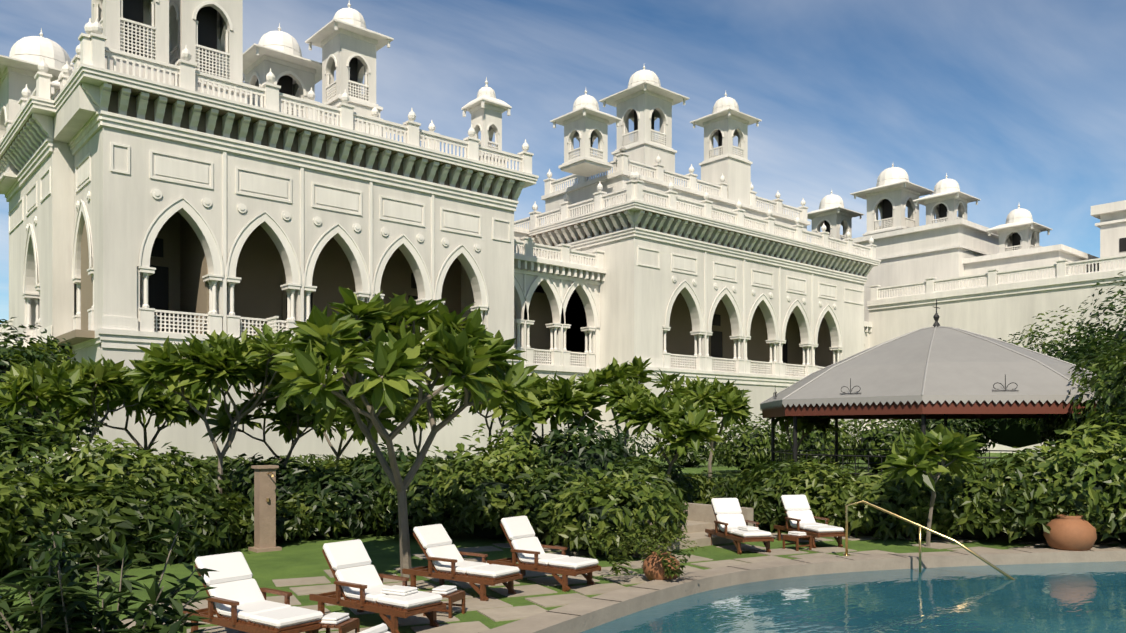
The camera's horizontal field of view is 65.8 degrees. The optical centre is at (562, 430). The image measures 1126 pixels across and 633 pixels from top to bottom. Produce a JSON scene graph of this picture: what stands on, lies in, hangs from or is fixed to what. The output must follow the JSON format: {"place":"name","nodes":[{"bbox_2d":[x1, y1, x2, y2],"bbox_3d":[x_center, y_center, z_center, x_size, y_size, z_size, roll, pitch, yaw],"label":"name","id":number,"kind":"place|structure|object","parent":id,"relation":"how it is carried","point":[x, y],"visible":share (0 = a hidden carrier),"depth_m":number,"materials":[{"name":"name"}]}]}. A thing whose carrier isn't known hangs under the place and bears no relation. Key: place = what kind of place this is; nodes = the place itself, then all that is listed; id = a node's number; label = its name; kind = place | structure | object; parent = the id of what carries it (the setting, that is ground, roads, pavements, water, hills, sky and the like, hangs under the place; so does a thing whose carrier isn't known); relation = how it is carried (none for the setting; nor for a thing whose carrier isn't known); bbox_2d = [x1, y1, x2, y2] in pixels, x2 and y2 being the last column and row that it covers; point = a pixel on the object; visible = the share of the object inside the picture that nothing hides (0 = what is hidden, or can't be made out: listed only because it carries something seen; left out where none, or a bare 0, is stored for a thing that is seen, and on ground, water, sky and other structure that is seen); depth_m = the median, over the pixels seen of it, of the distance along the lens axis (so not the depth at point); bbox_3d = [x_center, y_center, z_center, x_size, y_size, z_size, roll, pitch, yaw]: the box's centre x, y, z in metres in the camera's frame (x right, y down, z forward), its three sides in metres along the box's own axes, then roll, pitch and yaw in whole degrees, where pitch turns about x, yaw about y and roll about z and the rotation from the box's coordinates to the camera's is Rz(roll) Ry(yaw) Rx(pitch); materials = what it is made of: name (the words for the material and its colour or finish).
{"place":"outdoors","nodes":[
{"label":"outdoors","id":0,"kind":"place"},
{"bbox_2d":[358,623,390,632],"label":"towel","id":1,"kind":"object","parent":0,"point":[381,628],"visible":1,"depth_m":8.25,"materials":[{"name":"fabric"}]},
{"bbox_2d":[0,0,863,368],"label":"palace walls","id":2,"kind":"structure","parent":0,"point":[630,294],"depth_m":41.61,"materials":[{"name":"white paint"}]},
{"bbox_2d":[53,211,802,375],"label":"arched openings","id":3,"kind":"object","parent":2,"relation":"in","point":[258,291],"visible":0.15,"depth_m":42.48,"materials":[{"name":"black"}]},
{"bbox_2d":[0,83,871,275],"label":"palace soffits","id":4,"kind":"object","parent":2,"relation":"attached to","point":[131,109],"visible":0.17,"depth_m":37.46,"materials":[{"name":"green paint"}]},
{"bbox_2d":[123,0,786,370],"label":"windows","id":5,"kind":"structure","parent":2,"relation":"in","point":[206,18],"depth_m":37.58,"materials":[{"name":"black glass"}]},
{"bbox_2d":[30,343,863,464],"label":"garden wall","id":6,"kind":"structure","parent":0,"point":[188,438],"depth_m":38.00,"materials":[{"name":"white paint"}]},
{"bbox_2d":[26,452,1050,551],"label":"terrace","id":7,"kind":"structure","parent":0,"point":[701,518],"depth_m":18.00,"materials":[{"name":"stone"}]},
{"bbox_2d":[0,336,89,412],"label":"foliage","id":8,"kind":"object","parent":7,"relation":"on","point":[60,357],"visible":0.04,"depth_m":23.74,"materials":[{"name":"green plant"}]},
{"bbox_2d":[0,354,159,462],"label":"frangipani","id":9,"kind":"object","parent":7,"relation":"on","point":[38,384],"visible":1,"depth_m":18.14,"materials":[{"name":"green plant"}]},
{"bbox_2d":[55,367,217,457],"bbox_3d":[-10.356,-0.002,21.596,3.846,3.284,3.240,0,0,-41],"label":"frangipani","id":10,"kind":"object","parent":7,"relation":"on","point":[175,407],"visible":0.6,"depth_m":21.09,"materials":[{"name":"green plant"}]},
{"bbox_2d":[123,323,308,493],"bbox_3d":[-6.765,-0.286,17.695,3.718,3.845,3.419,0,0,-6],"label":"frangipani","id":11,"kind":"object","parent":7,"relation":"on","point":[214,361],"visible":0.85,"depth_m":16.65,"materials":[{"name":"green plant"}]},
{"bbox_2d":[202,388,346,474],"bbox_3d":[-6.461,0.221,19.925,3.175,2.834,2.375,0,0,-12],"label":"frangipani","id":12,"kind":"object","parent":7,"relation":"on","point":[292,417],"visible":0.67,"depth_m":19.56,"materials":[{"name":"green plant"}]},
{"bbox_2d":[276,375,414,461],"bbox_3d":[-5.971,0.028,23.602,3.742,3.225,3.089,0,0,-4],"label":"frangipani","id":13,"kind":"object","parent":7,"relation":"on","point":[352,422],"visible":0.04,"depth_m":23.60,"materials":[{"name":"green plant"}]},
{"bbox_2d":[392,381,460,455],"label":"frangipani","id":14,"kind":"object","parent":7,"relation":"on","point":[440,406],"visible":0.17,"depth_m":26.45,"materials":[{"name":"green plant"}]},
{"bbox_2d":[0,0,880,385],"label":"palace trim","id":15,"kind":"structure","parent":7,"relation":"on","point":[52,70],"depth_m":41.95,"materials":[{"name":"white paint"}]},
{"bbox_2d":[441,364,555,450],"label":"frangipani","id":16,"kind":"object","parent":7,"relation":"on","point":[499,410],"visible":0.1,"depth_m":21.57,"materials":[{"name":"green plant"}]},
{"bbox_2d":[501,371,611,458],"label":"frangipani","id":17,"kind":"object","parent":7,"relation":"on","point":[563,400],"visible":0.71,"depth_m":19.23,"materials":[{"name":"green plant"}]},
{"bbox_2d":[576,356,690,456],"bbox_3d":[1.951,-0.304,25.287,3.699,3.887,3.277,0,0,-41],"label":"frangipani","id":18,"kind":"object","parent":7,"relation":"on","point":[614,375],"visible":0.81,"depth_m":24.67,"materials":[{"name":"green plant"}]},
{"bbox_2d":[609,389,723,484],"bbox_3d":[2.816,0.293,20.951,2.829,2.691,2.885,0,0,-41],"label":"frangipani","id":19,"kind":"object","parent":7,"relation":"on","point":[688,422],"visible":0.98,"depth_m":20.38,"materials":[{"name":"green plant"}]},
{"bbox_2d":[671,375,753,478],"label":"frangipani","id":20,"kind":"object","parent":7,"relation":"on","point":[729,401],"visible":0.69,"depth_m":28.11,"materials":[{"name":"green plant"}]},
{"bbox_2d":[759,413,842,451],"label":"frangipani","id":21,"kind":"object","parent":7,"relation":"on","point":[820,423],"visible":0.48,"depth_m":26.14,"materials":[{"name":"green plant"}]},
{"bbox_2d":[0,520,1125,632],"bbox_3d":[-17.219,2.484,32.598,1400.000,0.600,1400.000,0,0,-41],"label":"lawn","id":22,"kind":"structure","parent":0,"point":[295,558],"depth_m":14.45,"materials":[{"name":"green plant"}]},
{"bbox_2d":[248,465,281,552],"bbox_3d":[-5.379,1.409,15.835,0.460,1.550,0.610,0,0,-41],"label":"shower post","id":23,"kind":"object","parent":22,"relation":"on","point":[264,508],"visible":1,"depth_m":15.81,"materials":[{"name":"brown stone"}]},
{"bbox_2d":[269,286,542,577],"bbox_3d":[-2.718,0.093,13.017,4.100,4.289,4.477,0,0,-41],"label":"frangipani","id":24,"kind":"object","parent":22,"relation":"on","point":[472,355],"visible":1,"depth_m":12.19,"materials":[{"name":"green plant"}]},
{"bbox_2d":[0,305,1125,567],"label":"shrubs","id":25,"kind":"object","parent":22,"relation":"on","point":[134,523],"depth_m":16.78,"materials":[{"name":"green plant"}]},
{"bbox_2d":[0,407,1125,578],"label":"light shrubs","id":26,"kind":"object","parent":22,"relation":"on","point":[914,498],"depth_m":16.33,"materials":[{"name":"green plant"}]},
{"bbox_2d":[0,271,1125,539],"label":"shrubs","id":27,"kind":"object","parent":22,"relation":"on","point":[358,477],"depth_m":19.28,"materials":[{"name":"green plant"}]},
{"bbox_2d":[94,530,1125,632],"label":"pavers","id":28,"kind":"object","parent":22,"relation":"on","point":[494,609],"visible":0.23,"depth_m":12.30,"materials":[{"name":"beige stone"}]},
{"bbox_2d":[0,504,215,632],"bbox_3d":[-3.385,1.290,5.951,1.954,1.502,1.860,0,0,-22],"label":"plant","id":29,"kind":"object","parent":28,"relation":"on","point":[47,599],"visible":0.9,"depth_m":5.70,"materials":[{"name":"green plant"}]},
{"bbox_2d":[183,552,323,632],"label":"lounger","id":30,"kind":"object","parent":28,"relation":"on","point":[238,601],"visible":0.92,"depth_m":8.89,"materials":[{"name":"white fabric"}]},
{"bbox_2d":[308,612,359,632],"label":"side table","id":31,"kind":"object","parent":28,"relation":"on","point":[344,622],"visible":0.79,"depth_m":8.68,"materials":[{"name":"brown wood"}]},
{"bbox_2d":[309,539,445,632],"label":"lounger","id":32,"kind":"object","parent":28,"relation":"on","point":[358,578],"visible":0.98,"depth_m":9.74,"materials":[{"name":"white fabric"}]},
{"bbox_2d":[423,585,464,617],"bbox_3d":[-1.403,2.018,10.317,0.365,0.332,0.382,0,0,21],"label":"side table","id":33,"kind":"object","parent":28,"relation":"on","point":[452,594],"visible":0.69,"depth_m":10.22,"materials":[{"name":"brown wood"}]},
{"bbox_2d":[402,524,522,600],"bbox_3d":[-1.369,1.748,11.731,1.631,0.871,0.672,0,0,35],"label":"lounger","id":34,"kind":"object","parent":28,"relation":"on","point":[444,556],"visible":0.98,"depth_m":11.63,"materials":[{"name":"white fabric"}]},
{"bbox_2d":[487,516,600,591],"bbox_3d":[-0.287,1.724,12.468,1.631,0.920,0.672,0,0,38],"label":"lounger","id":35,"kind":"object","parent":28,"relation":"on","point":[527,550],"visible":0.98,"depth_m":12.37,"materials":[{"name":"white fabric"}]},
{"bbox_2d":[643,551,679,580],"bbox_3d":[1.419,1.964,12.557,0.546,0.440,0.532,0,0,-41],"label":"pot","id":36,"kind":"object","parent":28,"relation":"on","point":[653,569],"visible":0.62,"depth_m":12.37,"materials":[{"name":"ceramic"}]},
{"bbox_2d":[574,523,707,578],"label":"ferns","id":37,"kind":"object","parent":36,"relation":"in","point":[668,572],"visible":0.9,"depth_m":12.38,"materials":[{"name":"green plant"}]},
{"bbox_2d":[705,498,773,553],"bbox_3d":[3.238,1.735,16.109,0.672,0.898,1.631,0,0,-14],"label":"lounger","id":38,"kind":"object","parent":28,"relation":"on","point":[731,522],"visible":1,"depth_m":16.25,"materials":[{"name":"white fabric"}]},
{"bbox_2d":[782,531,811,550],"bbox_3d":[4.290,2.018,15.963,0.365,0.332,0.382,0,0,-31],"label":"side table","id":39,"kind":"object","parent":28,"relation":"on","point":[796,536],"visible":0.94,"depth_m":15.88,"materials":[{"name":"brown wood"}]},
{"bbox_2d":[774,495,844,547],"bbox_3d":[4.743,1.730,16.815,0.672,0.908,1.631,0,0,-15],"label":"lounger","id":40,"kind":"object","parent":28,"relation":"on","point":[800,517],"visible":0.94,"depth_m":16.98,"materials":[{"name":"white fabric"}]},
{"bbox_2d":[875,423,985,546],"bbox_3d":[6.807,1.042,16.207,1.853,2.387,2.388,0,0,31],"label":"frangipani","id":41,"kind":"object","parent":28,"relation":"on","point":[917,455],"visible":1,"depth_m":15.78,"materials":[{"name":"green plant"}]},
{"bbox_2d":[1043,514,1096,550],"bbox_3d":[9.086,1.847,15.614,0.836,0.674,0.815,0,0,-41],"label":"pot","id":42,"kind":"object","parent":28,"relation":"on","point":[1073,533],"visible":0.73,"depth_m":15.34,"materials":[{"name":"ceramic"}]},
{"bbox_2d":[481,546,1125,632],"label":"pool coping","id":43,"kind":"object","parent":22,"relation":"on","point":[593,612],"visible":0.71,"depth_m":13.33,"materials":[{"name":"beige stone"}]},
{"bbox_2d":[548,549,1092,615],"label":"coping joints","id":44,"kind":"object","parent":43,"relation":"on","point":[729,566],"visible":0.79,"depth_m":11.81,"materials":[{"name":"brown stone"}]},
{"bbox_2d":[844,500,1014,579],"bbox_3d":[5.872,1.748,14.113,2.592,1.170,0.095,0,0,31],"label":"pool handrail","id":45,"kind":"object","parent":43,"relation":"on","point":[920,527],"visible":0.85,"depth_m":14.16,"materials":[{"name":"gold metal"}]},
{"bbox_2d":[760,299,1116,475],"bbox_3d":[10.644,-0.766,24.823,9.424,6.000,9.424,0,0,-41],"label":"gazebo","id":46,"kind":"object","parent":22,"relation":"on","point":[936,370],"visible":0.54,"depth_m":21.83,"materials":[{"name":"grey fabric"}]},
{"bbox_2d":[812,189,1125,452],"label":"wing walls","id":47,"kind":"structure","parent":22,"relation":"on","point":[1002,317],"depth_m":68.25,"materials":[{"name":"white paint"}]},
{"bbox_2d":[807,164,1125,343],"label":"wing trim","id":48,"kind":"structure","parent":47,"relation":"attached to","point":[892,178],"depth_m":68.09,"materials":[{"name":"white paint"}]},
{"bbox_2d":[824,199,1125,251],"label":"window openings","id":49,"kind":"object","parent":47,"relation":"in","point":[887,207],"depth_m":73.19,"materials":[{"name":"black"}]},
{"bbox_2d":[0,0,1125,323],"label":"sky","id":50,"kind":"structure","parent":0,"point":[1022,102],"materials":[{"name":"blue"}]},
{"bbox_2d":[581,561,1125,632],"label":"pool water","id":51,"kind":"structure","parent":0,"point":[1083,597],"depth_m":11.55,"materials":[{"name":"blue liquid"}]}
]}

